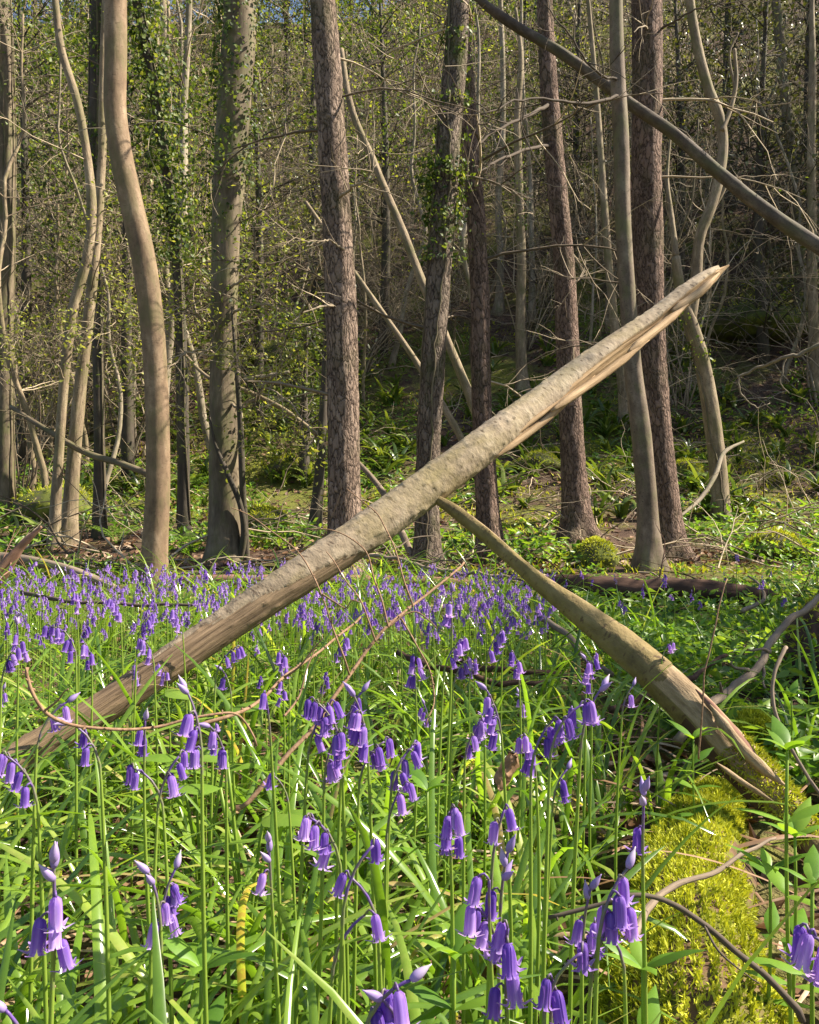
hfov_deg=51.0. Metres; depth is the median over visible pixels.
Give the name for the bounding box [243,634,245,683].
bluebell
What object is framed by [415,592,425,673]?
bluebell
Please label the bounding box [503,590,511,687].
bluebell
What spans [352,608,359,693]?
bluebell
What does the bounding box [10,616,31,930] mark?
bluebell
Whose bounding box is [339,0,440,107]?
sapling
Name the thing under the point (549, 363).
strap fern
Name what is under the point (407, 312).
bare shrub
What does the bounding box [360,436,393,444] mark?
feathery fern
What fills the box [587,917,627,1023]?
bluebell
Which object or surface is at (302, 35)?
evergreen tree
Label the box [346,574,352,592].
bluebell
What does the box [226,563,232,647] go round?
bluebell
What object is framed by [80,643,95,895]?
bluebell
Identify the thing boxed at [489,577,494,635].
bluebell
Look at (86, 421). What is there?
sapling
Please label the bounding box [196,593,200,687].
bluebell
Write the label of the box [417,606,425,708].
bluebell
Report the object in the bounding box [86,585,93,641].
bluebell
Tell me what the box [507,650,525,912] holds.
bluebell
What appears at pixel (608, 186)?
bare shrub
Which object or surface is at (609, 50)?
bare shrub
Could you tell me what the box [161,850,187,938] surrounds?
bluebell
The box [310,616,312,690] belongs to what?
bluebell
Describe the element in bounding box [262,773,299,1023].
bluebell
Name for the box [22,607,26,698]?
bluebell
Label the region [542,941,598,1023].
bluebell
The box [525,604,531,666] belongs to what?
bluebell
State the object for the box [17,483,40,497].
strap fern
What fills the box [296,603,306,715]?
bluebell
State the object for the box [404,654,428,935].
bluebell
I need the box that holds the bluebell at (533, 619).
[532,588,533,656]
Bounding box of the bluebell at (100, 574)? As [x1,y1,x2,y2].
[96,569,104,616]
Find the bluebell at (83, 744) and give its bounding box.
[50,717,111,1023]
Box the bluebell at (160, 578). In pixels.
[159,574,166,640]
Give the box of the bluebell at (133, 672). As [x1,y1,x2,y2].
[126,652,141,872]
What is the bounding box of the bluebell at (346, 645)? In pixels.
[330,636,351,874]
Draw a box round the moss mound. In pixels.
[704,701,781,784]
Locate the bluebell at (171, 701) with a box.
[169,635,176,753]
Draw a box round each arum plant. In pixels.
[131,689,276,922]
[162,747,318,993]
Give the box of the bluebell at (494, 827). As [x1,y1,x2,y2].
[483,803,522,1023]
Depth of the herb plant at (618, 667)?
2.27 m
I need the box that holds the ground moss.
[0,274,818,577]
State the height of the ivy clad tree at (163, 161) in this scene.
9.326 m
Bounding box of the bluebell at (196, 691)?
[195,668,197,722]
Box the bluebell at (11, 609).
[6,603,17,691]
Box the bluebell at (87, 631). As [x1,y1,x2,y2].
[77,626,91,770]
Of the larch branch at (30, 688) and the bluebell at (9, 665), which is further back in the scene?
the bluebell at (9, 665)
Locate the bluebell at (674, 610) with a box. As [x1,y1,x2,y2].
[669,594,675,666]
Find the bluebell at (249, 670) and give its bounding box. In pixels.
[247,632,250,721]
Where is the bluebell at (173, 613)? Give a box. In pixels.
[169,608,189,821]
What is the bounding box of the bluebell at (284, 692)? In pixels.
[274,672,287,882]
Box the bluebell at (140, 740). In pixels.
[129,708,153,1023]
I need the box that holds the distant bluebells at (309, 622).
[0,558,554,736]
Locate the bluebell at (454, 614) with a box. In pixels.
[449,593,455,647]
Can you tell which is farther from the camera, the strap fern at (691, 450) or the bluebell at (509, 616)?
the strap fern at (691, 450)
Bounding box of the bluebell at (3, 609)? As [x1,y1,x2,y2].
[1,598,6,690]
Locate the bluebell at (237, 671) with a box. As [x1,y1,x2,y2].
[236,640,238,717]
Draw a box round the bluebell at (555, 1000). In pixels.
[529,973,571,1023]
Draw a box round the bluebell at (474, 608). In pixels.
[472,594,476,703]
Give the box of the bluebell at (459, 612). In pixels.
[454,600,460,705]
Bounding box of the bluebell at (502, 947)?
[482,919,533,1023]
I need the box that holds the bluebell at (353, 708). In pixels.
[333,680,370,1023]
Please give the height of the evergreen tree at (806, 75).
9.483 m
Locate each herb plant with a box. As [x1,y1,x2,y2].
[148,924,259,1023]
[391,761,468,984]
[392,898,503,1023]
[585,927,705,1023]
[606,658,626,688]
[610,662,633,728]
[630,617,642,632]
[652,640,671,654]
[657,620,673,641]
[661,622,678,640]
[668,720,718,819]
[672,646,699,670]
[673,627,696,643]
[685,618,707,668]
[685,640,710,664]
[691,657,711,686]
[703,642,721,687]
[704,675,729,707]
[726,844,815,1009]
[728,638,745,662]
[733,563,744,579]
[734,715,818,1023]
[736,796,818,1018]
[744,662,761,702]
[746,628,758,644]
[756,844,818,1023]
[764,679,818,776]
[764,680,789,711]
[773,595,818,696]
[777,654,794,689]
[793,686,818,733]
[796,637,818,697]
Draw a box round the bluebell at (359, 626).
[354,584,360,687]
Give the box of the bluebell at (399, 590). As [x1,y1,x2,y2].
[396,587,403,661]
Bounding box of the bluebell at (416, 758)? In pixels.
[385,740,426,989]
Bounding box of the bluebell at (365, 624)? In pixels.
[363,597,367,662]
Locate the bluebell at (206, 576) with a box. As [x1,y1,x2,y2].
[202,569,208,615]
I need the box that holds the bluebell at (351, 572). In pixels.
[346,570,353,636]
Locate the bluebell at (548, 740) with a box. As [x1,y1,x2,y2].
[528,716,566,1023]
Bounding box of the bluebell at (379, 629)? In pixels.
[376,624,387,758]
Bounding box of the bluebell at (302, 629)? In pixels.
[298,604,304,672]
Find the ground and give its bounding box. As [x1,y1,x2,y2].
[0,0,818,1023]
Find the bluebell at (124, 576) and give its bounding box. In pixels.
[123,567,127,654]
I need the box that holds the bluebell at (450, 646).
[446,601,453,688]
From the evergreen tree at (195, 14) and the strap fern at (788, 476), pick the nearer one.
the strap fern at (788, 476)
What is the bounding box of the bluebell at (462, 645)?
[436,637,469,884]
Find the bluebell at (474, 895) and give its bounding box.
[463,872,495,1023]
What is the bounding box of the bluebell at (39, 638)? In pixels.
[34,633,44,722]
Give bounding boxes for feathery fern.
[81,525,142,543]
[169,530,206,551]
[170,474,208,487]
[257,528,298,541]
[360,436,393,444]
[684,520,724,535]
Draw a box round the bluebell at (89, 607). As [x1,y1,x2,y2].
[87,604,97,691]
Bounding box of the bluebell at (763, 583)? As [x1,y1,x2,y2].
[758,575,765,677]
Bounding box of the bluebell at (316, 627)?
[312,621,319,763]
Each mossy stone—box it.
[9,480,92,522]
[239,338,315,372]
[247,503,291,536]
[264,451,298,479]
[509,449,560,471]
[565,535,620,567]
[667,338,675,353]
[675,457,704,484]
[698,298,818,343]
[736,525,817,561]
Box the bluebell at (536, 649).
[533,614,538,697]
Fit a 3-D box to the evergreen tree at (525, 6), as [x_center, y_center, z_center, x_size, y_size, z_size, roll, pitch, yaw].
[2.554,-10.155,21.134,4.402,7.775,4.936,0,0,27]
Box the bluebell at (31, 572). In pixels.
[27,563,34,663]
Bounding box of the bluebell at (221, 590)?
[217,586,226,676]
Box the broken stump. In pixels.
[0,526,41,591]
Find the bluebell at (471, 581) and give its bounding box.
[468,576,472,654]
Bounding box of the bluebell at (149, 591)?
[146,576,151,629]
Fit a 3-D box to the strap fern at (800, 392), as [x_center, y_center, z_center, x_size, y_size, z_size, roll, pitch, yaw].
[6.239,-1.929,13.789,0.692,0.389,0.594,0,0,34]
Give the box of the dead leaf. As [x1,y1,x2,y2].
[493,753,519,790]
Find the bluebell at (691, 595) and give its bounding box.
[689,589,694,660]
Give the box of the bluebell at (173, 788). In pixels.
[147,750,189,1023]
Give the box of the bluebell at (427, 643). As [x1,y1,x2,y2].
[425,632,430,702]
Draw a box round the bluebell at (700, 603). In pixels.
[698,600,702,663]
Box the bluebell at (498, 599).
[496,596,506,705]
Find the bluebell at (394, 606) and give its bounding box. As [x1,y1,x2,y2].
[390,600,398,696]
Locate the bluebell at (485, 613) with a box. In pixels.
[482,609,488,689]
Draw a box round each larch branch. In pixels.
[24,667,257,745]
[196,616,360,726]
[232,489,464,809]
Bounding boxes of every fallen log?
[0,512,116,597]
[169,574,490,589]
[512,521,818,607]
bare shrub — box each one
[15,2,88,87]
[16,104,151,311]
[17,294,142,424]
[18,115,195,219]
[19,105,137,260]
[42,0,300,162]
[112,187,322,324]
[132,0,274,133]
[136,3,301,103]
[190,124,300,225]
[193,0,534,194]
[196,95,391,276]
[205,0,476,140]
[207,80,305,193]
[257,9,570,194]
[280,44,612,265]
[287,184,461,327]
[287,186,409,312]
[348,35,437,161]
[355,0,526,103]
[356,264,491,376]
[357,246,462,349]
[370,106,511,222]
[425,91,631,306]
[431,5,564,140]
[439,17,514,116]
[449,158,602,349]
[472,0,630,39]
[483,90,669,266]
[484,134,631,261]
[484,171,613,321]
[485,0,567,46]
[493,118,593,216]
[508,131,737,325]
[509,3,629,146]
[531,0,793,84]
[551,130,818,408]
[564,0,777,135]
[584,136,715,209]
[589,3,672,85]
[594,145,733,275]
[604,226,755,357]
[615,305,762,439]
[631,107,780,236]
[662,102,806,277]
[664,13,745,126]
[664,83,790,192]
[673,72,803,191]
[685,17,818,281]
[688,46,791,159]
[703,205,818,329]
[716,122,818,255]
[721,249,818,406]
[723,2,818,104]
[735,48,818,160]
[753,68,816,137]
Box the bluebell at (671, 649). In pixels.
[655,641,676,812]
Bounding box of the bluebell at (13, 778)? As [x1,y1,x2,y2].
[0,750,47,1023]
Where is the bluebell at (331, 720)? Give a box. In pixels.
[294,699,345,1023]
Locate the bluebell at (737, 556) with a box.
[735,554,738,608]
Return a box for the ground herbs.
[0,274,818,792]
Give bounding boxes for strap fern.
[0,512,38,535]
[7,515,47,543]
[16,484,26,495]
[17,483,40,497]
[21,504,96,531]
[63,465,119,492]
[79,472,92,491]
[80,469,115,487]
[82,442,120,467]
[106,454,144,475]
[106,468,144,489]
[121,470,145,492]
[145,437,195,453]
[170,428,202,439]
[170,464,206,488]
[170,469,208,490]
[170,484,193,502]
[190,455,208,483]
[190,493,208,505]
[243,423,259,435]
[244,433,261,448]
[245,441,264,460]
[254,425,288,444]
[257,440,283,459]
[261,466,281,483]
[266,409,293,430]
[271,467,292,485]
[286,458,327,483]
[289,462,327,482]
[293,474,313,487]
[358,369,371,386]
[358,371,378,379]
[359,404,398,426]
[360,420,383,442]
[360,438,413,464]
[360,449,404,478]
[360,456,386,470]
[360,471,383,486]
[361,432,388,454]
[362,441,395,459]
[368,378,414,404]
[368,447,397,468]
[373,417,408,439]
[374,442,415,468]
[375,410,414,439]
[381,382,408,404]
[381,431,415,451]
[381,432,415,452]
[385,381,414,396]
[386,373,405,384]
[393,432,415,444]
[441,430,454,445]
[443,393,462,409]
[444,378,455,389]
[449,397,471,417]
[473,465,526,498]
[490,337,514,354]
[490,356,509,372]
[492,388,526,405]
[495,398,507,408]
[496,459,521,475]
[496,465,522,475]
[497,468,531,493]
[505,445,537,462]
[511,491,536,507]
[513,373,541,388]
[516,440,546,454]
[519,459,552,475]
[522,433,544,448]
[531,328,555,350]
[533,344,555,365]
[538,354,554,365]
[544,439,560,459]
[546,422,559,438]
[583,404,610,426]
[586,413,620,428]
[586,450,624,483]
[587,416,623,435]
[587,463,629,494]
[588,434,629,454]
[589,381,605,394]
[589,412,616,424]
[589,482,622,502]
[591,398,615,415]
[591,422,618,438]
[591,490,621,523]
[592,490,636,518]
[593,395,611,407]
[594,405,628,429]
[595,464,633,481]
[601,445,633,472]
[612,471,634,489]
[615,431,631,448]
[667,356,687,367]
[668,354,690,371]
[669,385,691,395]
[671,408,702,431]
[671,410,701,432]
[674,435,705,451]
[674,444,706,457]
[675,446,686,459]
[678,384,698,400]
[679,458,739,492]
[680,472,703,491]
[689,454,756,488]
[689,480,709,498]
[691,485,747,514]
[692,409,730,429]
[700,403,733,416]
[700,420,750,438]
[702,474,760,507]
[716,378,742,397]
[717,391,741,406]
[721,388,759,406]
[723,426,760,452]
[726,448,749,465]
[728,406,757,424]
[730,489,777,507]
[730,496,745,515]
[734,409,766,425]
[739,444,785,467]
[748,342,773,354]
[754,408,793,428]
[760,432,802,454]
[763,439,792,456]
[765,415,810,437]
[769,459,812,484]
[774,380,818,402]
[787,367,806,379]
[787,426,818,450]
[795,466,818,491]
[799,455,818,469]
[802,442,818,459]
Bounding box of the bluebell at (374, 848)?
[337,836,383,1023]
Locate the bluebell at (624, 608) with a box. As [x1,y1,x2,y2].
[618,600,628,720]
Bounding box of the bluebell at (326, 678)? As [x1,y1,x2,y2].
[319,671,329,789]
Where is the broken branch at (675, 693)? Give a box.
[436,496,818,857]
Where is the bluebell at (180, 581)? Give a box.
[177,571,184,617]
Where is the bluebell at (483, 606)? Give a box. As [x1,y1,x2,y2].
[474,601,486,712]
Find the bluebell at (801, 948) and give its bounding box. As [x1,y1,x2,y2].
[779,922,818,987]
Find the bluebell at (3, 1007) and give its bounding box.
[0,1000,18,1023]
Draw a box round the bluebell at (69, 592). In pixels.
[63,587,74,681]
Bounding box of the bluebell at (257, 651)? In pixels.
[254,640,259,748]
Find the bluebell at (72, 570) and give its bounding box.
[70,569,73,638]
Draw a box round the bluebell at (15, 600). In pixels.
[11,592,18,676]
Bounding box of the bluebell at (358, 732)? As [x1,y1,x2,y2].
[343,682,377,1002]
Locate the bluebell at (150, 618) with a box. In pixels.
[130,613,155,894]
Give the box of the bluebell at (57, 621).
[53,615,61,707]
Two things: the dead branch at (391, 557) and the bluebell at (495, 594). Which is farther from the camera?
the dead branch at (391, 557)
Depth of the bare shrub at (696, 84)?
26.03 m
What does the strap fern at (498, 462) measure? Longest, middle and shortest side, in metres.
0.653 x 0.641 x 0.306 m
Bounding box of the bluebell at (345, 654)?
[341,633,346,759]
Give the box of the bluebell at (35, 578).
[33,575,40,678]
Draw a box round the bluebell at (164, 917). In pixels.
[134,860,174,976]
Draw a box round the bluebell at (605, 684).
[568,674,611,1023]
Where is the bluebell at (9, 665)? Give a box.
[0,646,24,942]
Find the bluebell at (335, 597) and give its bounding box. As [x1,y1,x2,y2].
[334,592,338,669]
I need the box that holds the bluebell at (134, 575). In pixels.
[131,570,137,643]
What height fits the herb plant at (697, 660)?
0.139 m
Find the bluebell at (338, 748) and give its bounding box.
[316,728,351,1021]
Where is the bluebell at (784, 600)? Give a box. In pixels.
[778,597,787,679]
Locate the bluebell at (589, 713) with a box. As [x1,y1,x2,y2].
[540,698,604,1023]
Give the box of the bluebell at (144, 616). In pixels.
[141,610,149,709]
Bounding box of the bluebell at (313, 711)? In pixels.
[302,696,349,1019]
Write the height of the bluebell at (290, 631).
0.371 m
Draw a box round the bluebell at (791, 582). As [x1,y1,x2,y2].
[790,561,793,610]
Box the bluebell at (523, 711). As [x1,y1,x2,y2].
[515,688,526,832]
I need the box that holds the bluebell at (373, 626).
[367,581,373,660]
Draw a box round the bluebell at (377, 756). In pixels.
[351,736,396,1012]
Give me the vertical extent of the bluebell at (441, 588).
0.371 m
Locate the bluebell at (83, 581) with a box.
[79,577,87,633]
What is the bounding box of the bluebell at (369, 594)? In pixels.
[366,587,370,631]
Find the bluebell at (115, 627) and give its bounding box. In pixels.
[114,594,119,672]
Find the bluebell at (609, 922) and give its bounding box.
[592,846,638,1023]
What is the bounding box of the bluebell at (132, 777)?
[122,763,173,1023]
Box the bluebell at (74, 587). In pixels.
[71,576,76,681]
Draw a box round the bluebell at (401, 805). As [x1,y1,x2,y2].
[382,781,418,987]
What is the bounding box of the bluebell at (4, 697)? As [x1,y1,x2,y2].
[0,682,8,913]
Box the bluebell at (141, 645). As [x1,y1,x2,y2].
[134,637,159,892]
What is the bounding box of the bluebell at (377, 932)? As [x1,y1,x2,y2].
[327,909,392,1023]
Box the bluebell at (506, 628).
[500,616,517,728]
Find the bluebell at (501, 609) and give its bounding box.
[499,597,505,675]
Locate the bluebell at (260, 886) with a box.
[249,831,280,1023]
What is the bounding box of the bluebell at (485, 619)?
[482,575,486,662]
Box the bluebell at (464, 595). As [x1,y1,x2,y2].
[460,590,471,690]
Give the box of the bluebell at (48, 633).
[43,624,53,802]
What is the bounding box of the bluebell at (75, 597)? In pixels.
[69,592,80,760]
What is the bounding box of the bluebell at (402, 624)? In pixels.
[398,617,405,722]
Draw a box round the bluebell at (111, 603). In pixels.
[105,597,123,836]
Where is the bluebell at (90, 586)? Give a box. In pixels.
[88,574,91,642]
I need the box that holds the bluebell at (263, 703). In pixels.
[258,690,281,1002]
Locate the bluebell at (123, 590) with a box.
[117,586,126,676]
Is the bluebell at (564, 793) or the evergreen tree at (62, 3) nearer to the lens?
the bluebell at (564, 793)
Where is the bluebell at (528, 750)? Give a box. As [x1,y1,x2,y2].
[511,733,540,1023]
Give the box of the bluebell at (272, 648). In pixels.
[271,615,273,710]
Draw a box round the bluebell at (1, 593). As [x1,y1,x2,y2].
[0,588,4,598]
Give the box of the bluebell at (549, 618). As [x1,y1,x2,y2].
[549,573,555,658]
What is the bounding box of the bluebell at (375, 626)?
[371,602,376,679]
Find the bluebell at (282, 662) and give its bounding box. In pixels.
[273,650,290,797]
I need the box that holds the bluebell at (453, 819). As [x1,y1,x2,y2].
[434,803,469,1023]
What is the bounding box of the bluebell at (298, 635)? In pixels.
[297,621,302,653]
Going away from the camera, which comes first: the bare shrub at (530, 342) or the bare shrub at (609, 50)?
the bare shrub at (530, 342)
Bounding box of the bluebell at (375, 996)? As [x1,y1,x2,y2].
[362,989,393,1023]
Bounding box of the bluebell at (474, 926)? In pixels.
[455,904,501,1023]
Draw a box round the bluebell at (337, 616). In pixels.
[331,609,341,705]
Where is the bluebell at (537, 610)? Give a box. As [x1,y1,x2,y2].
[532,597,542,714]
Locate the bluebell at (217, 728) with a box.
[205,723,220,858]
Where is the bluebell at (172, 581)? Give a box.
[168,571,175,637]
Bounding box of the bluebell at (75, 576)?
[72,571,81,667]
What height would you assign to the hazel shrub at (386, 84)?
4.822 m
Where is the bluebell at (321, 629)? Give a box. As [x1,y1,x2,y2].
[318,617,323,727]
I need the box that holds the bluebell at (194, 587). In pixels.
[191,584,198,686]
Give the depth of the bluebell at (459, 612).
2.48 m
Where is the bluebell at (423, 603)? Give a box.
[419,599,431,719]
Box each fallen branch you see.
[0,361,145,475]
[240,370,289,382]
[682,440,744,514]
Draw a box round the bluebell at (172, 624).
[168,616,174,729]
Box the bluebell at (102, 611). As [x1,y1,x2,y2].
[100,601,107,648]
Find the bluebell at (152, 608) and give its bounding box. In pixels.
[149,594,158,651]
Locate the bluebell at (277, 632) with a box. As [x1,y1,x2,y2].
[277,613,277,651]
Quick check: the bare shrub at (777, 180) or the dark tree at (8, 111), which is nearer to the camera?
the dark tree at (8, 111)
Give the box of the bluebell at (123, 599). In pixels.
[119,593,126,666]
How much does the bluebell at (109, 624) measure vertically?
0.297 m
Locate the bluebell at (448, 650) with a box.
[447,624,449,700]
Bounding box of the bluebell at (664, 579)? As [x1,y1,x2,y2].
[661,574,666,657]
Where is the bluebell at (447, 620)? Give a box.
[439,582,455,978]
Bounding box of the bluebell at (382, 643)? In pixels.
[379,605,384,703]
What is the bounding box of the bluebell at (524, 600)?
[523,598,528,652]
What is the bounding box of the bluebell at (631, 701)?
[614,677,636,883]
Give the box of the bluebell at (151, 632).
[145,622,154,743]
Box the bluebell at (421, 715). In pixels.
[418,697,436,742]
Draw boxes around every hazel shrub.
[0,218,192,501]
[13,300,90,467]
[14,0,257,208]
[14,239,202,419]
[14,271,208,447]
[15,0,211,219]
[15,50,322,461]
[15,85,288,429]
[16,65,75,172]
[16,97,58,216]
[16,106,323,430]
[16,133,107,296]
[16,156,288,359]
[19,0,87,139]
[32,0,290,141]
[35,41,348,306]
[106,0,501,354]
[108,62,290,241]
[132,37,291,192]
[189,73,430,257]
[193,3,381,223]
[196,2,525,257]
[246,0,437,299]
[276,0,532,183]
[305,0,530,203]
[343,0,530,103]
[348,0,532,50]
[348,18,436,150]
[355,166,539,367]
[357,133,549,304]
[358,0,606,122]
[389,0,698,198]
[436,0,512,44]
[460,0,762,265]
[579,1,689,108]
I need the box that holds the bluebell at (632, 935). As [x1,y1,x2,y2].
[586,907,643,1023]
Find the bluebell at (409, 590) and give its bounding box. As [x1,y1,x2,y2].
[406,585,413,654]
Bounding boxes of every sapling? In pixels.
[0,0,181,546]
[0,0,183,550]
[0,1,138,488]
[12,0,78,178]
[13,84,147,457]
[14,3,52,113]
[14,42,171,491]
[14,57,140,474]
[16,0,210,485]
[17,2,209,435]
[21,0,209,322]
[32,2,173,191]
[37,0,316,390]
[39,0,292,453]
[39,8,273,453]
[63,0,293,479]
[87,0,301,210]
[141,123,302,378]
[150,0,259,135]
[177,0,305,162]
[200,119,369,381]
[213,5,361,316]
[258,0,428,239]
[258,1,308,85]
[295,58,436,291]
[297,124,404,401]
[306,5,368,95]
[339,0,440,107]
[340,0,438,169]
[357,113,460,321]
[372,15,547,363]
[398,0,593,314]
[417,0,599,324]
[437,0,583,302]
[458,21,540,203]
[475,0,575,315]
[481,1,601,222]
[495,0,608,78]
[510,0,631,123]
[526,68,686,348]
[536,0,666,261]
[566,0,738,330]
[578,89,765,404]
[599,0,695,159]
[662,21,767,269]
[664,54,806,347]
[665,1,799,175]
[688,0,818,300]
[692,0,818,385]
[727,0,818,262]
[733,0,818,177]
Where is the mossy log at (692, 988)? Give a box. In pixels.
[585,774,800,1023]
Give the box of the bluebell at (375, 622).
[365,618,377,692]
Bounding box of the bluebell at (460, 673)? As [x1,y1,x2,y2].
[445,657,473,968]
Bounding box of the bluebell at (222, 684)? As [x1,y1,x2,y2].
[215,665,236,936]
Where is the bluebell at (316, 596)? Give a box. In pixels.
[313,591,318,688]
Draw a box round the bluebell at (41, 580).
[36,576,46,682]
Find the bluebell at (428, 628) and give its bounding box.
[426,622,436,771]
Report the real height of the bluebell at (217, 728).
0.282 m
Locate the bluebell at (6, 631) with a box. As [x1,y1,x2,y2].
[3,616,10,742]
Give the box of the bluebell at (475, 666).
[468,658,478,791]
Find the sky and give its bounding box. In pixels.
[12,0,399,23]
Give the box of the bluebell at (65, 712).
[28,692,80,1020]
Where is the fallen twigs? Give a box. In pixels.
[0,250,818,583]
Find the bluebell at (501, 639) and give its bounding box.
[483,629,508,920]
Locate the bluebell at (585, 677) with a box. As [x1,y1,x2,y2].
[580,653,594,911]
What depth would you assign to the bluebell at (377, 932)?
0.50 m
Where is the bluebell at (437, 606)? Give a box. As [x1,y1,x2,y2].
[435,595,441,661]
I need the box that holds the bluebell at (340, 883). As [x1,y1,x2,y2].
[329,870,382,1005]
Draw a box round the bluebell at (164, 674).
[153,663,171,838]
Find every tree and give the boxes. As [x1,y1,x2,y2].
[0,0,30,515]
[0,265,728,789]
[12,0,131,171]
[12,0,149,466]
[13,9,140,345]
[15,0,249,476]
[24,0,88,94]
[26,0,86,86]
[32,0,405,564]
[38,0,152,50]
[45,0,267,537]
[53,0,111,539]
[58,46,310,441]
[69,0,205,126]
[103,0,169,592]
[127,0,221,124]
[144,10,378,426]
[170,0,282,118]
[187,0,486,574]
[192,0,349,153]
[199,1,300,72]
[243,296,373,485]
[248,0,548,571]
[250,0,415,300]
[260,0,356,92]
[283,0,460,354]
[291,0,394,98]
[304,201,463,440]
[308,307,326,532]
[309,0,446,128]
[340,47,471,414]
[353,0,692,566]
[359,4,500,369]
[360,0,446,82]
[360,462,411,557]
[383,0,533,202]
[407,0,611,542]
[429,0,608,248]
[459,0,676,571]
[474,0,818,255]
[482,0,673,260]
[490,0,601,46]
[501,7,532,396]
[505,0,818,562]
[519,0,708,143]
[565,0,795,319]
[586,0,629,429]
[612,0,818,210]
[631,0,818,365]
[665,0,738,521]
[685,0,818,236]
[769,0,818,174]
[771,0,807,308]
[794,46,818,179]
[806,0,818,398]
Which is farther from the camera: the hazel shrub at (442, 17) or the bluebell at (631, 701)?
the hazel shrub at (442, 17)
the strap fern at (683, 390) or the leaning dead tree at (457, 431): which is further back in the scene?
the strap fern at (683, 390)
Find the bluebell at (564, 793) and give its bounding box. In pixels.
[539,758,571,1023]
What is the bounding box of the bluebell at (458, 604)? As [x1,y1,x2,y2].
[454,598,463,707]
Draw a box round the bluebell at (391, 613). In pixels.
[388,609,404,752]
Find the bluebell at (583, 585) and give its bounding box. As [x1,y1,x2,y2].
[580,570,583,638]
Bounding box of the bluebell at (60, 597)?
[58,591,62,659]
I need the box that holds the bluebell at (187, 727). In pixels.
[171,675,208,1023]
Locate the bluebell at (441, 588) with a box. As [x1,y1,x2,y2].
[439,584,445,699]
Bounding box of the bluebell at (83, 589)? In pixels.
[82,563,87,622]
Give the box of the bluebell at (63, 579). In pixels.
[57,576,65,664]
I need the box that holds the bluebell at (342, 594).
[339,583,343,629]
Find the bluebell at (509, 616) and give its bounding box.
[504,605,512,733]
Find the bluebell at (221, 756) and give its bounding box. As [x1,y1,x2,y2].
[196,722,231,1018]
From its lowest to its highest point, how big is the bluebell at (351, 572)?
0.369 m
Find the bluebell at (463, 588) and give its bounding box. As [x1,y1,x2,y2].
[459,584,466,694]
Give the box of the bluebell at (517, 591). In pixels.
[514,585,520,622]
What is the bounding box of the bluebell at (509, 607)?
[507,603,512,644]
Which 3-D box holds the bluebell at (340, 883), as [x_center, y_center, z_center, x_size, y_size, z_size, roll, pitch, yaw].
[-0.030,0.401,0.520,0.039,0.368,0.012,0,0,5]
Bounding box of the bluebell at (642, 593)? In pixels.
[641,584,644,636]
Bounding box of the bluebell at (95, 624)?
[94,593,98,660]
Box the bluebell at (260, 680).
[256,676,267,802]
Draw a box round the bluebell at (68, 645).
[38,623,79,982]
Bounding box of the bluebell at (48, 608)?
[46,598,51,663]
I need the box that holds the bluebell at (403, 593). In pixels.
[400,586,405,661]
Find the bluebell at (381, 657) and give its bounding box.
[379,607,390,741]
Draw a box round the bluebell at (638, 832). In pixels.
[623,776,649,1023]
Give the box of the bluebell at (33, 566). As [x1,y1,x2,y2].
[28,562,36,613]
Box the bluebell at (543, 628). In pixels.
[541,618,548,707]
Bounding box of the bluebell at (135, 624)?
[133,614,139,662]
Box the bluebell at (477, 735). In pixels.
[461,716,486,1023]
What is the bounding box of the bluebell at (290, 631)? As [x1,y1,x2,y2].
[290,605,291,662]
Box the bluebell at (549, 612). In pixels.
[545,605,555,733]
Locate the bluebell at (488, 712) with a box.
[475,681,513,1023]
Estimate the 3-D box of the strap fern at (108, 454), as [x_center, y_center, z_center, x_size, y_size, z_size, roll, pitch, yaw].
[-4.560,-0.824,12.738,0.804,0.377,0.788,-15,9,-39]
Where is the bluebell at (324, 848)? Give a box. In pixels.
[293,812,346,1023]
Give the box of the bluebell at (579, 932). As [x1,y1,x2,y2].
[564,874,606,1023]
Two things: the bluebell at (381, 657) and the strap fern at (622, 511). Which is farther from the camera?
the strap fern at (622, 511)
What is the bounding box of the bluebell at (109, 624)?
[106,614,110,683]
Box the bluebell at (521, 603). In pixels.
[520,597,524,651]
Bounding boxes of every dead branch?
[20,591,202,606]
[217,798,557,820]
[363,535,523,580]
[396,650,546,687]
[455,658,567,678]
[537,613,613,676]
[548,892,805,1023]
[608,654,727,713]
[637,837,776,937]
[672,594,818,746]
[698,579,727,759]
[737,343,818,408]
[740,575,765,613]
[769,645,818,796]
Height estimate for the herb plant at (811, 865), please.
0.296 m
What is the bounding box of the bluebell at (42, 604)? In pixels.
[36,590,44,712]
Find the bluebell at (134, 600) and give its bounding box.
[130,595,139,668]
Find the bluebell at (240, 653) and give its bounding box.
[208,645,246,979]
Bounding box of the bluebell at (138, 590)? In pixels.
[135,579,141,624]
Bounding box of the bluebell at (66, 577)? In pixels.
[64,567,68,638]
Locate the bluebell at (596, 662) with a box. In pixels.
[580,652,600,904]
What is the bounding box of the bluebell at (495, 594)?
[493,586,499,628]
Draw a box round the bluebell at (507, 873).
[481,834,515,1005]
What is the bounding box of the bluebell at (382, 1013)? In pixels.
[365,963,431,1023]
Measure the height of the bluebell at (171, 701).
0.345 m

